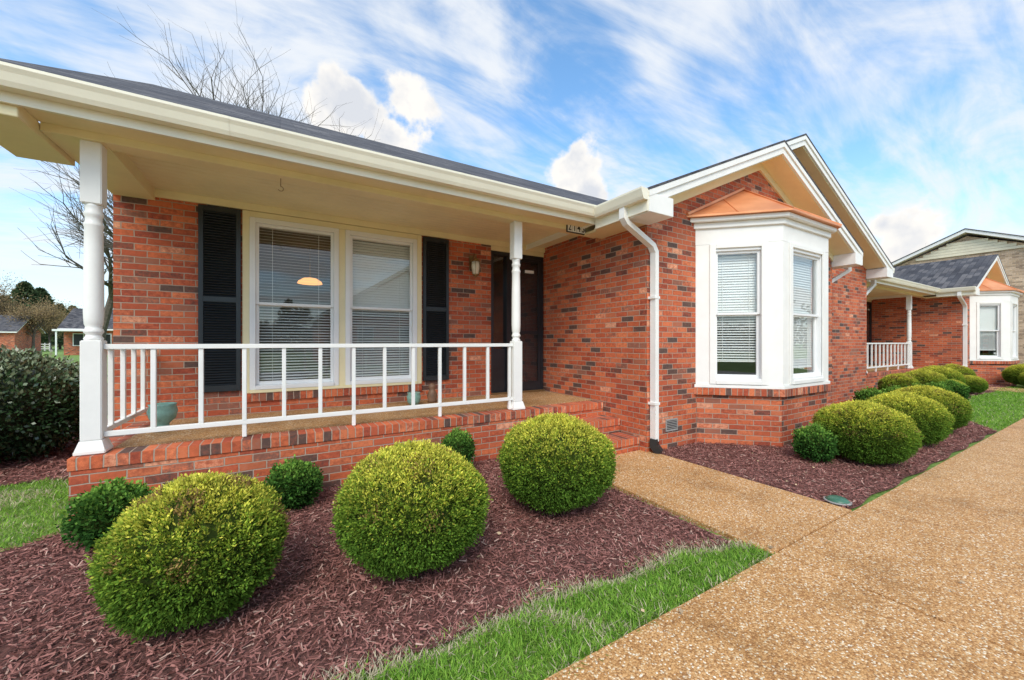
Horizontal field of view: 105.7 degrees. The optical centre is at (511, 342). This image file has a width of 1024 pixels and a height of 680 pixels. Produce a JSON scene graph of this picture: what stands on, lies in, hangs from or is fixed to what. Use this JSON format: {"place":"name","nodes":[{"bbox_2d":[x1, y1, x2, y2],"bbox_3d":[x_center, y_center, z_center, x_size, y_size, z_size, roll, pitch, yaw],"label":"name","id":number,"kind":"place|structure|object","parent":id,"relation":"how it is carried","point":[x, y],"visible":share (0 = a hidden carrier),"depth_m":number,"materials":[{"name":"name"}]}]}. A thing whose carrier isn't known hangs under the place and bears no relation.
{"place":"outdoors","nodes":[
{"label":"outdoors","id":0,"kind":"place"},
{"bbox_2d":[0,103,74,165],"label":"corner cornice return","id":1,"kind":"object","parent":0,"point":[22,135],"visible":0.86,"depth_m":2.87,"materials":[{"name":"beige paint"}]},
{"bbox_2d":[83,202,103,339],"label":"porch post turning","id":2,"kind":"structure","parent":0,"point":[93,281],"depth_m":2.98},
{"bbox_2d":[80,340,106,441],"bbox_3d":[-3.255,0.369,3.019,0.120,0.769,0.120,0,0,-31],"label":"porch post","id":3,"kind":"object","parent":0,"point":[93,389],"visible":0.94,"depth_m":2.98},
{"bbox_2d":[80,140,106,208],"bbox_3d":[-3.255,-1.302,3.019,0.120,0.475,0.120,0,0,-31],"label":"porch post","id":4,"kind":"object","parent":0,"point":[93,172],"visible":0.89,"depth_m":2.98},
{"bbox_2d":[40,122,154,199],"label":"porch side beam","id":5,"kind":"structure","parent":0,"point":[126,176],"depth_m":3.36,"materials":[{"name":"beige paint"}]},
{"bbox_2d":[113,195,241,429],"bbox_3d":[-3.730,-0.095,4.412,1.110,3.010,0.200,0,0,-31],"label":"porch wall brick","id":6,"kind":"object","parent":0,"point":[155,271],"visible":0.36,"depth_m":4.24,"materials":[{"name":"brick"}]},
{"bbox_2d":[198,204,240,392],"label":"shutter stiles","id":7,"kind":"object","parent":6,"relation":"attached to","point":[236,300],"visible":0.86,"depth_m":4.49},
{"bbox_2d":[203,210,235,385],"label":"shutter louvers","id":8,"kind":"object","parent":7,"relation":"attached to","point":[219,265],"visible":0.88,"depth_m":4.48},
{"bbox_2d":[259,227,330,380],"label":"window blinds","id":9,"kind":"object","parent":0,"point":[272,332],"depth_m":4.95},
{"bbox_2d":[0,90,594,224],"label":"porch fascia","id":10,"kind":"structure","parent":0,"point":[24,101],"depth_m":3.21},
{"bbox_2d":[0,61,595,217],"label":"porch gutter","id":11,"kind":"object","parent":10,"relation":"attached to","point":[26,81],"visible":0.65,"depth_m":3.13,"materials":[{"name":"metal"}]},
{"bbox_2d":[23,107,588,226],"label":"porch soffit","id":12,"kind":"structure","parent":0,"point":[67,121],"depth_m":3.43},
{"bbox_2d":[104,343,512,436],"bbox_3d":[-1.601,0.434,4.005,3.728,0.839,0.050,0,0,-31],"label":"porch railing","id":13,"kind":"object","parent":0,"point":[244,421],"visible":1,"depth_m":3.67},
{"bbox_2d":[104,134,594,237],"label":"porch beam","id":14,"kind":"structure","parent":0,"point":[130,146],"depth_m":3.72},
{"bbox_2d":[126,153,576,247],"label":"porch ceiling","id":15,"kind":"structure","parent":0,"point":[248,185],"depth_m":4.58,"materials":[{"name":"wood"}]},
{"bbox_2d":[127,155,577,246],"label":"porch ceiling beads","id":16,"kind":"object","parent":15,"relation":"attached to","point":[323,202],"visible":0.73,"depth_m":4.54},
{"bbox_2d":[114,391,590,448],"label":"porch deck","id":17,"kind":"structure","parent":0,"point":[538,398],"depth_m":4.36,"materials":[{"name":"concrete"}]},
{"bbox_2d":[247,391,420,413],"bbox_3d":[-2.322,1.060,5.252,2.170,0.700,0.200,0,0,-31],"label":"porch wall brick","id":18,"kind":"object","parent":17,"relation":"on","point":[291,404],"visible":0.07,"depth_m":5.05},
{"bbox_2d":[247,384,421,401],"bbox_3d":[-2.311,0.660,5.235,2.170,0.100,0.220,0,0,-31],"label":"window sill rowlock","id":19,"kind":"object","parent":18,"relation":"on","point":[254,397],"depth_m":5.06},
{"bbox_2d":[510,341,521,401],"bbox_3d":[0.052,0.369,4.990,0.120,0.769,0.120,0,0,-31],"label":"porch post","id":20,"kind":"object","parent":17,"relation":"on","point":[516,371],"visible":0.9,"depth_m":4.94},
{"bbox_2d":[512,258,519,340],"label":"porch post turning","id":21,"kind":"structure","parent":20,"relation":"on","point":[516,299],"depth_m":4.94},
{"bbox_2d":[421,235,490,399],"bbox_3d":[-0.891,-0.095,6.104,1.160,3.010,0.200,0,0,-31],"label":"porch wall brick","id":22,"kind":"object","parent":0,"point":[469,308],"visible":0.5,"depth_m":6.10,"materials":[{"name":"brick"}]},
{"bbox_2d":[242,210,421,393],"bbox_3d":[-2.290,-0.480,5.198,2.170,2.180,0.165,0,0,-31],"label":"window casing","id":23,"kind":"object","parent":22,"relation":"attached to","point":[247,215],"depth_m":5.13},
{"bbox_2d":[250,217,338,389],"bbox_3d":[-2.727,-0.465,4.906,0.980,2.070,0.120,0,0,-31],"label":"window frame","id":24,"kind":"object","parent":23,"relation":"in","point":[253,222],"visible":0.97,"depth_m":4.80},
{"bbox_2d":[256,304,332,384],"bbox_3d":[-2.745,0.021,4.937,0.860,1.001,0.028,0,0,-31],"label":"window sash","id":25,"kind":"object","parent":24,"relation":"in","point":[330,379],"depth_m":4.90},
{"bbox_2d":[256,223,333,307],"bbox_3d":[-2.729,-0.947,4.910,0.860,0.986,0.030,0,0,-31],"label":"window sash","id":26,"kind":"object","parent":24,"relation":"in","point":[258,225],"depth_m":4.88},
{"bbox_2d":[345,230,416,384],"bbox_3d":[-1.820,-0.465,5.446,0.970,2.070,0.120,0,0,-31],"label":"window frame","id":27,"kind":"object","parent":23,"relation":"in","point":[348,233],"visible":0.82,"depth_m":5.33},
{"bbox_2d":[352,239,409,376],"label":"window blinds","id":28,"kind":"object","parent":27,"relation":"in","point":[362,280],"depth_m":5.51,"materials":[{"name":"plastic"}]},
{"bbox_2d":[350,235,411,310],"bbox_3d":[-1.823,-0.947,5.450,0.850,0.986,0.030,0,0,-31],"label":"window sash","id":29,"kind":"object","parent":27,"relation":"in","point":[351,267],"depth_m":5.38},
{"bbox_2d":[350,308,411,380],"bbox_3d":[-1.839,0.021,5.477,0.850,1.001,0.028,0,0,-31],"label":"window sash","id":30,"kind":"object","parent":27,"relation":"in","point":[392,376],"depth_m":5.48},
{"bbox_2d":[155,189,544,252],"bbox_3d":[-1.786,-1.617,5.437,5.500,0.085,0.030,0,0,-31],"label":"frieze board","id":31,"kind":"object","parent":22,"relation":"attached to","point":[173,195],"visible":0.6,"depth_m":5.01,"materials":[{"name":"beige paint"}]},
{"bbox_2d":[0,346,1023,679],"bbox_3d":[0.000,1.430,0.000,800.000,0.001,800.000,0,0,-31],"label":"ground","id":32,"kind":"structure","parent":0,"point":[536,664],"depth_m":2.30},
{"bbox_2d":[0,315,45,351],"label":"brick cottage","id":33,"kind":"structure","parent":32,"relation":"on","point":[13,334],"depth_m":56.05,"materials":[{"name":"red brick"}]},
{"bbox_2d":[2,280,63,343],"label":"evergreen tree","id":34,"kind":"object","parent":32,"relation":"on","point":[29,288],"visible":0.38,"depth_m":69.73,"materials":[{"name":"green plant"}]},
{"bbox_2d":[0,476,68,551],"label":"lawn grass","id":35,"kind":"structure","parent":32,"relation":"on","point":[61,493],"depth_m":3.28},
{"bbox_2d":[0,297,70,351],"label":"budding tree","id":36,"kind":"object","parent":32,"relation":"on","point":[48,316],"visible":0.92,"depth_m":58.21,"materials":[{"name":"brown plant"}]},
{"bbox_2d":[0,419,112,485],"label":"mulch bed","id":37,"kind":"object","parent":32,"relation":"on","point":[32,473],"visible":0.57,"depth_m":4.38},
{"bbox_2d":[0,344,107,463],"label":"holly bush","id":38,"kind":"object","parent":37,"relation":"on","point":[39,402],"visible":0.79,"depth_m":4.50,"materials":[{"name":"green plant"}]},
{"bbox_2d":[13,163,112,258],"bbox_3d":[-18.187,-3.774,19.556,8.599,10.531,10.576,0,0,-31],"label":"bare tree","id":39,"kind":"object","parent":32,"relation":"on","point":[109,232],"visible":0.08,"depth_m":18.30,"materials":[{"name":"brown plant"}]},
{"bbox_2d":[52,308,112,355],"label":"brick cottage","id":40,"kind":"structure","parent":32,"relation":"on","point":[71,326],"depth_m":43.19,"materials":[{"name":"red brick"}]},
{"bbox_2d":[18,94,210,339],"bbox_3d":[-25.206,-8.520,29.235,12.327,20.040,18.701,0,0,-31],"label":"bare tree","id":41,"kind":"object","parent":32,"relation":"on","point":[108,308],"visible":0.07,"depth_m":23.68,"materials":[{"name":"brown plant"}]},
{"bbox_2d":[95,8,381,140],"bbox_3d":[-13.472,-7.826,22.034,13.794,18.628,11.559,0,0,14],"label":"bare tree","id":42,"kind":"object","parent":32,"relation":"on","point":[188,81],"visible":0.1,"depth_m":20.27,"materials":[{"name":"brown plant"}]},
{"bbox_2d":[167,2,361,131],"bbox_3d":[-15.100,-8.327,26.699,11.885,19.626,17.334,0,0,-31],"label":"bare tree","id":43,"kind":"object","parent":32,"relation":"on","point":[248,106],"visible":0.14,"depth_m":22.47,"materials":[{"name":"brown plant"}]},
{"bbox_2d":[69,409,602,520],"bbox_3d":[-1.356,1.208,4.858,5.335,0.505,1.465,0,0,-31],"label":"porch base brick","id":44,"kind":"object","parent":32,"relation":"on","point":[334,460],"visible":0.29,"depth_m":3.65,"materials":[{"name":"brick"}]},
{"bbox_2d":[107,349,147,430],"bbox_3d":[-3.609,0.378,3.623,0.050,0.725,1.276,0,0,-31],"label":"porch side railing","id":45,"kind":"object","parent":44,"relation":"attached to","point":[112,424],"visible":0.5,"depth_m":3.56,"materials":[{"name":"white paint"}]},
{"bbox_2d":[146,402,177,431],"bbox_3d":[-3.376,0.723,3.750,0.230,0.262,0.230,0,0,-31],"label":"ceramic planter","id":46,"kind":"object","parent":44,"relation":"on","point":[167,412],"visible":0.65,"depth_m":3.70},
{"bbox_2d":[67,400,602,471],"bbox_3d":[-1.034,0.907,4.311,5.342,0.095,0.215,0,0,-31],"label":"porch edge rowlock","id":47,"kind":"object","parent":44,"relation":"on","point":[144,454],"visible":0.92,"depth_m":3.62,"materials":[{"name":"brick"}]},
{"bbox_2d":[423,236,448,380],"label":"shutter stiles","id":48,"kind":"object","parent":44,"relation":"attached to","point":[441,309],"visible":1,"depth_m":5.79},
{"bbox_2d":[426,241,445,375],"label":"shutter louvers","id":49,"kind":"object","parent":48,"relation":"attached to","point":[435,287],"visible":0.98,"depth_m":5.81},
{"bbox_2d":[0,457,736,679],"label":"mulch bed","id":50,"kind":"object","parent":32,"relation":"on","point":[285,665],"visible":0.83,"depth_m":2.12,"materials":[{"name":"wood"}]},
{"bbox_2d":[54,476,154,551],"bbox_3d":[-2.821,1.181,2.741,0.506,0.489,0.506,0,0,-35],"label":"boxwood shrub","id":51,"kind":"object","parent":50,"relation":"on","point":[100,508],"visible":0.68,"depth_m":2.60,"materials":[{"name":"green plant"}]},
{"bbox_2d":[79,470,290,644],"bbox_3d":[-1.630,1.044,2.033,0.852,0.746,0.860,0,0,-31],"label":"globe shrub","id":52,"kind":"object","parent":50,"relation":"on","point":[181,552],"visible":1,"depth_m":1.80,"materials":[{"name":"green plant"}]},
{"bbox_2d":[260,454,323,511],"bbox_3d":[-1.871,1.202,3.332,0.482,0.466,0.482,0,0,-10],"label":"boxwood shrub","id":53,"kind":"object","parent":50,"relation":"on","point":[296,482],"visible":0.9,"depth_m":3.24,"materials":[{"name":"green plant"}]},
{"bbox_2d":[329,438,492,580],"bbox_3d":[-0.622,0.989,2.473,0.994,0.758,0.994,0,0,-31],"label":"globe shrub","id":54,"kind":"object","parent":50,"relation":"on","point":[408,506],"visible":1,"depth_m":2.16,"materials":[{"name":"green plant"}]},
{"bbox_2d":[441,426,476,465],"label":"boxwood shrub","id":55,"kind":"object","parent":50,"relation":"on","point":[460,441],"visible":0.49,"depth_m":4.07,"materials":[{"name":"green plant"}]},
{"bbox_2d":[495,411,619,514],"bbox_3d":[0.380,0.983,3.334,1.051,0.778,1.041,0,0,-31],"label":"globe shrub","id":56,"kind":"object","parent":50,"relation":"on","point":[554,462],"visible":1,"depth_m":3.01,"materials":[{"name":"green plant"}]},
{"bbox_2d":[259,228,502,380],"bbox_3d":[-2.740,-0.355,6.988,5.350,2.530,3.190,0,0,-31],"label":"room shell","id":57,"kind":"object","parent":32,"relation":"on","point":[280,287],"depth_m":7.85},
{"bbox_2d":[302,537,775,679],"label":"grass strip","id":58,"kind":"object","parent":32,"relation":"on","point":[603,585],"depth_m":1.95,"materials":[{"name":"plant"}]},
{"bbox_2d":[543,231,637,435],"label":"entry side wall","id":59,"kind":"structure","parent":32,"relation":"on","point":[590,318],"depth_m":5.76,"materials":[{"name":"red brick"}]},
{"bbox_2d":[491,250,542,392],"bbox_3d":[0.069,-0.320,6.642,1.040,2.360,0.140,0,0,-31],"label":"door jamb","id":60,"kind":"object","parent":59,"relation":"attached to","point":[505,255],"depth_m":6.49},
{"bbox_2d":[494,349,504,392],"bbox_3d":[-0.230,0.485,6.470,0.250,0.750,0.050,0,0,-31],"label":"door sidelight panel","id":61,"kind":"object","parent":60,"relation":"attached to","point":[499,370],"visible":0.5,"depth_m":6.45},
{"bbox_2d":[509,256,539,390],"bbox_3d":[0.221,-0.300,6.680,0.640,2.280,0.030,0,0,-31],"label":"storm door frame","id":62,"kind":"object","parent":60,"relation":"attached to","point":[531,385],"visible":0.71,"depth_m":6.75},
{"bbox_2d":[520,262,536,381],"bbox_3d":[0.182,-0.290,6.745,0.640,2.300,0.040,0,0,-31],"label":"door leaf","id":63,"kind":"object","parent":60,"relation":"attached to","point":[524,299],"visible":0.14,"depth_m":6.74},
{"bbox_2d":[512,265,535,381],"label":"door panels","id":64,"kind":"object","parent":63,"relation":"attached to","point":[530,325],"visible":0.58,"depth_m":6.79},
{"bbox_2d":[659,384,1015,508],"bbox_3d":[13.227,1.414,11.110,25.900,0.001,2.859,0,0,-31],"label":"mulch bed","id":65,"kind":"object","parent":32,"relation":"on","point":[864,498],"visible":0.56,"depth_m":4.42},
{"bbox_2d":[697,391,826,446],"bbox_3d":[4.018,1.095,5.876,2.863,0.730,0.739,0,0,-31],"label":"bay base brick","id":66,"kind":"object","parent":65,"relation":"on","point":[751,420],"visible":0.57,"depth_m":5.34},
{"bbox_2d":[694,384,830,396],"bbox_3d":[4.031,0.680,5.854,3.001,0.099,0.789,0,0,-31],"label":"bay base rowlock","id":67,"kind":"object","parent":66,"relation":"on","point":[761,392],"visible":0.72,"depth_m":5.32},
{"bbox_2d":[791,421,839,463],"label":"boxwood shrub","id":68,"kind":"object","parent":65,"relation":"on","point":[813,441],"visible":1,"depth_m":4.51,"materials":[{"name":"green plant"}]},
{"bbox_2d":[811,400,925,464],"bbox_3d":[4.183,1.036,4.640,0.974,0.721,1.093,0,0,2],"label":"globe shrub","id":69,"kind":"object","parent":65,"relation":"on","point":[862,430],"visible":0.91,"depth_m":4.34,"materials":[{"name":"green plant"}]},
{"bbox_2d":[865,390,955,445],"bbox_3d":[5.444,1.030,5.415,1.030,0.716,0.958,0,0,35],"label":"globe shrub","id":70,"kind":"object","parent":65,"relation":"on","point":[933,419],"visible":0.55,"depth_m":5.08,"materials":[{"name":"green plant"}]},
{"bbox_2d":[890,384,973,430],"bbox_3d":[6.649,1.026,6.229,0.994,0.721,1.093,0,0,10],"label":"globe shrub","id":71,"kind":"object","parent":65,"relation":"on","point":[959,406],"visible":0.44,"depth_m":5.87,"materials":[{"name":"green plant"}]},
{"bbox_2d":[832,265,866,403],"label":"gable wall","id":72,"kind":"structure","parent":32,"relation":"on","point":[849,333],"depth_m":8.71,"materials":[{"name":"red brick"}]},
{"bbox_2d":[872,295,954,366],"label":"entry side wall","id":73,"kind":"structure","parent":32,"relation":"on","point":[933,330],"depth_m":13.50,"materials":[{"name":"red brick"}]},
{"bbox_2d":[968,386,1023,429],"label":"lawn grass","id":74,"kind":"structure","parent":32,"relation":"on","point":[1005,395],"depth_m":8.36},
{"bbox_2d":[0,0,1023,307],"label":"sky","id":75,"kind":"structure","parent":0,"point":[915,108],"materials":[{"name":"blue"}]},
{"bbox_2d":[595,190,648,228],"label":"gable eave fascia","id":76,"kind":"structure","parent":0,"point":[636,209],"depth_m":4.79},
{"bbox_2d":[594,186,647,217],"bbox_3d":[1.295,-1.685,4.713,0.110,0.130,0.790,0,0,-31],"label":"gable gutter","id":77,"kind":"object","parent":76,"relation":"attached to","point":[627,199],"visible":1,"depth_m":4.62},
{"bbox_2d":[494,145,782,261],"bbox_3d":[1.385,-2.327,7.695,3.060,1.514,5.800,0,0,-31],"label":"gable roof west rake","id":78,"kind":"object","parent":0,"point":[707,178],"visible":0.43,"depth_m":5.31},
{"bbox_2d":[619,206,658,440],"bbox_3d":[1.575,-0.185,4.798,0.585,2.870,0.087,0,0,-27],"label":"downspout","id":79,"kind":"object","parent":78,"relation":"attached to","point":[638,233],"visible":0.98,"depth_m":4.88,"materials":[{"name":"white paint"}]},
{"bbox_2d":[629,194,672,224],"bbox_3d":[1.650,-1.600,4.676,0.418,0.220,0.373,0,0,-31],"label":"cornice return","id":80,"kind":"object","parent":78,"relation":"attached to","point":[660,207],"visible":0.68,"depth_m":4.56,"materials":[{"name":"white paint"}]},
{"bbox_2d":[649,142,784,195],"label":"gable roof west rake trim","id":81,"kind":"structure","parent":78,"relation":"attached to","point":[658,189],"depth_m":5.00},
{"bbox_2d":[638,223,696,451],"bbox_3d":[2.161,-0.040,5.281,1.120,3.000,0.140,0,0,-31],"label":"gable wall brick","id":82,"kind":"object","parent":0,"point":[676,247],"visible":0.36,"depth_m":5.17,"materials":[{"name":"brick"}]},
{"bbox_2d":[670,163,759,204],"bbox_3d":[2.866,-2.258,5.602,2.660,1.283,0.028,0,0,-31],"label":"gable frieze","id":83,"kind":"object","parent":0,"point":[683,196],"visible":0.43,"depth_m":5.62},
{"bbox_2d":[717,255,755,374],"bbox_3d":[3.228,-0.305,7.670,4.800,2.430,2.850,0,0,-31],"label":"bay room shell","id":84,"kind":"object","parent":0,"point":[744,368],"depth_m":9.00},
{"bbox_2d":[717,253,756,361],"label":"bay window blinds","id":85,"kind":"object","parent":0,"point":[737,302],"visible":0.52,"depth_m":5.43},
{"bbox_2d":[696,241,782,385],"bbox_3d":[3.108,-0.387,5.351,1.077,1.942,0.070,0,0,14],"label":"bay panel","id":86,"kind":"object","parent":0,"point":[775,313],"visible":0.76,"depth_m":5.23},
{"bbox_2d":[710,241,767,384],"bbox_3d":[3.100,-0.389,5.317,0.721,1.935,0.060,0,0,14],"label":"bay window casing","id":87,"kind":"object","parent":86,"relation":"attached to","point":[764,311],"visible":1,"depth_m":5.27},
{"bbox_2d":[716,250,759,314],"bbox_3d":[3.112,-0.818,5.365,0.561,0.881,0.030,0,0,14],"label":"bay window sash","id":88,"kind":"object","parent":87,"relation":"in","point":[758,277],"visible":0.9,"depth_m":5.33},
{"bbox_2d":[695,224,827,263],"bbox_3d":[4.023,-1.510,5.867,2.917,0.300,0.758,0,0,-31],"label":"bay head","id":89,"kind":"object","parent":86,"relation":"on","point":[769,233],"visible":0.57,"depth_m":5.35},
{"bbox_2d":[694,218,830,238],"bbox_3d":[4.031,-1.619,5.854,2.996,0.079,0.789,0,0,-31],"label":"bay crown","id":90,"kind":"object","parent":89,"relation":"on","point":[776,221],"visible":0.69,"depth_m":5.32},
{"bbox_2d":[690,211,836,233],"bbox_3d":[4.046,-1.690,5.828,3.163,0.060,0.849,0,0,-31],"label":"bay crown","id":91,"kind":"object","parent":90,"relation":"on","point":[807,221],"visible":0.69,"depth_m":5.28},
{"bbox_2d":[687,190,841,228],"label":"bay copper roof","id":92,"kind":"structure","parent":91,"relation":"on","point":[742,202],"depth_m":5.36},
{"bbox_2d":[657,163,831,264],"bbox_3d":[3.999,-2.263,6.377,5.400,1.446,0.140,0,0,-31],"label":"gable wall brick","id":93,"kind":"object","parent":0,"point":[756,182],"visible":0.06,"depth_m":5.69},
{"bbox_2d":[544,418,1023,679],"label":"sidewalk","id":94,"kind":"structure","parent":0,"point":[865,592],"depth_m":2.08,"materials":[{"name":"concrete"}]},
{"bbox_2d":[793,255,811,367],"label":"bay window blinds","id":95,"kind":"object","parent":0,"point":[802,344],"visible":0.57,"depth_m":5.72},
{"bbox_2d":[783,241,827,385],"bbox_3d":[4.200,-0.387,5.571,1.376,1.942,0.070,0,0,-31],"label":"bay panel","id":96,"kind":"object","parent":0,"point":[785,313],"visible":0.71,"depth_m":5.25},
{"bbox_2d":[789,242,824,384],"bbox_3d":[4.218,-0.389,5.541,1.060,1.935,0.060,0,0,-31],"label":"bay window casing","id":97,"kind":"object","parent":96,"relation":"attached to","point":[807,249],"visible":0.99,"depth_m":5.34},
{"bbox_2d":[793,248,822,380],"bbox_3d":[4.194,-0.387,5.580,1.000,1.842,0.120,0,0,-31],"label":"bay window frame","id":98,"kind":"object","parent":97,"relation":"in","point":[818,347],"visible":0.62,"depth_m":5.78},
{"bbox_2d":[761,155,852,255],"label":"gable soffit","id":99,"kind":"structure","parent":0,"point":[780,171],"depth_m":6.57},
{"bbox_2d":[769,148,858,255],"bbox_3d":[5.314,-2.327,7.080,3.060,1.514,0.720,0,0,-31],"label":"gable roof east rake","id":100,"kind":"object","parent":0,"point":[806,184],"visible":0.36,"depth_m":6.54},
{"bbox_2d":[783,143,862,255],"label":"gable roof east rake trim","id":101,"kind":"structure","parent":100,"relation":"attached to","point":[810,181],"depth_m":6.60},
{"bbox_2d":[611,387,1023,555],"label":"entry path","id":102,"kind":"structure","parent":0,"point":[728,506],"depth_m":3.40,"materials":[{"name":"concrete"}]},
{"bbox_2d":[804,264,831,405],"bbox_3d":[5.622,-0.040,7.345,1.620,3.000,0.140,0,0,-31],"label":"gable wall brick","id":103,"kind":"object","parent":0,"point":[829,397],"visible":0.07,"depth_m":7.64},
{"bbox_2d":[867,343,908,371],"bbox_3d":[11.369,0.434,11.737,3.728,0.839,0.050,0,0,-31],"label":"porch railing","id":104,"kind":"object","parent":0,"point":[887,365],"visible":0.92,"depth_m":11.73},
{"bbox_2d":[893,254,997,288],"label":"gable roof west shingles","id":105,"kind":"object","parent":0,"point":[964,272],"visible":0.36,"depth_m":13.74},
{"bbox_2d":[896,236,1023,364],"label":"walls","id":106,"kind":"structure","parent":0,"point":[1012,261],"depth_m":18.49,"materials":[{"name":"beige brick"}]},
{"bbox_2d":[892,229,972,266],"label":"roof fascia","id":107,"kind":"structure","parent":106,"relation":"attached to","point":[947,240],"depth_m":20.66,"materials":[{"name":"white paint"}]},
{"bbox_2d":[916,238,1023,260],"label":"gable siding","id":108,"kind":"object","parent":106,"relation":"attached to","point":[984,245],"visible":1,"depth_m":19.61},
{"bbox_2d":[955,296,969,367],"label":"gable wall brick","id":109,"kind":"object","parent":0,"point":[958,333],"visible":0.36,"depth_m":12.75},
{"bbox_2d":[980,306,996,349],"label":"bay window blinds","id":110,"kind":"object","parent":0,"point":[987,317],"visible":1,"depth_m":13.16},
{"bbox_2d":[970,363,1016,384],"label":"bay base brick","id":111,"kind":"object","parent":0,"point":[990,373],"visible":0.5,"depth_m":13.05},
{"bbox_2d":[970,302,1009,359],"bbox_3d":[16.079,-0.387,13.082,1.077,1.942,0.070,0,0,14],"label":"bay panel","id":112,"kind":"object","parent":111,"relation":"on","point":[1006,330],"visible":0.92,"depth_m":12.96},
{"bbox_3d":[6.772,-3.016,11.442,27.050,2.733,4.979,0,0,-31],"label":"main roof deck","id":113,"kind":"object","parent":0,"visible":0},
{"bbox_2d":[0,58,920,283],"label":"roof shingles","id":114,"kind":"object","parent":113,"relation":"on","point":[186,99],"visible":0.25,"depth_m":5.04,"materials":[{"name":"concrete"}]},
{"bbox_2d":[793,141,889,269],"bbox_3d":[5.614,-2.611,10.355,4.350,2.082,5.560,0,0,-31],"label":"gable roof east rake","id":115,"kind":"object","parent":113,"relation":"attached to","point":[811,154],"visible":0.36,"depth_m":7.71,"materials":[{"name":"white paint"}]},
{"bbox_2d":[793,146,883,268],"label":"gable soffit","id":116,"kind":"structure","parent":115,"relation":"on","point":[871,259],"depth_m":7.84,"materials":[{"name":"beige paint"}]},
{"bbox_2d":[805,136,893,270],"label":"gable roof east rake trim","id":117,"kind":"structure","parent":115,"relation":"attached to","point":[845,198],"depth_m":7.74,"materials":[{"name":"white paint"}]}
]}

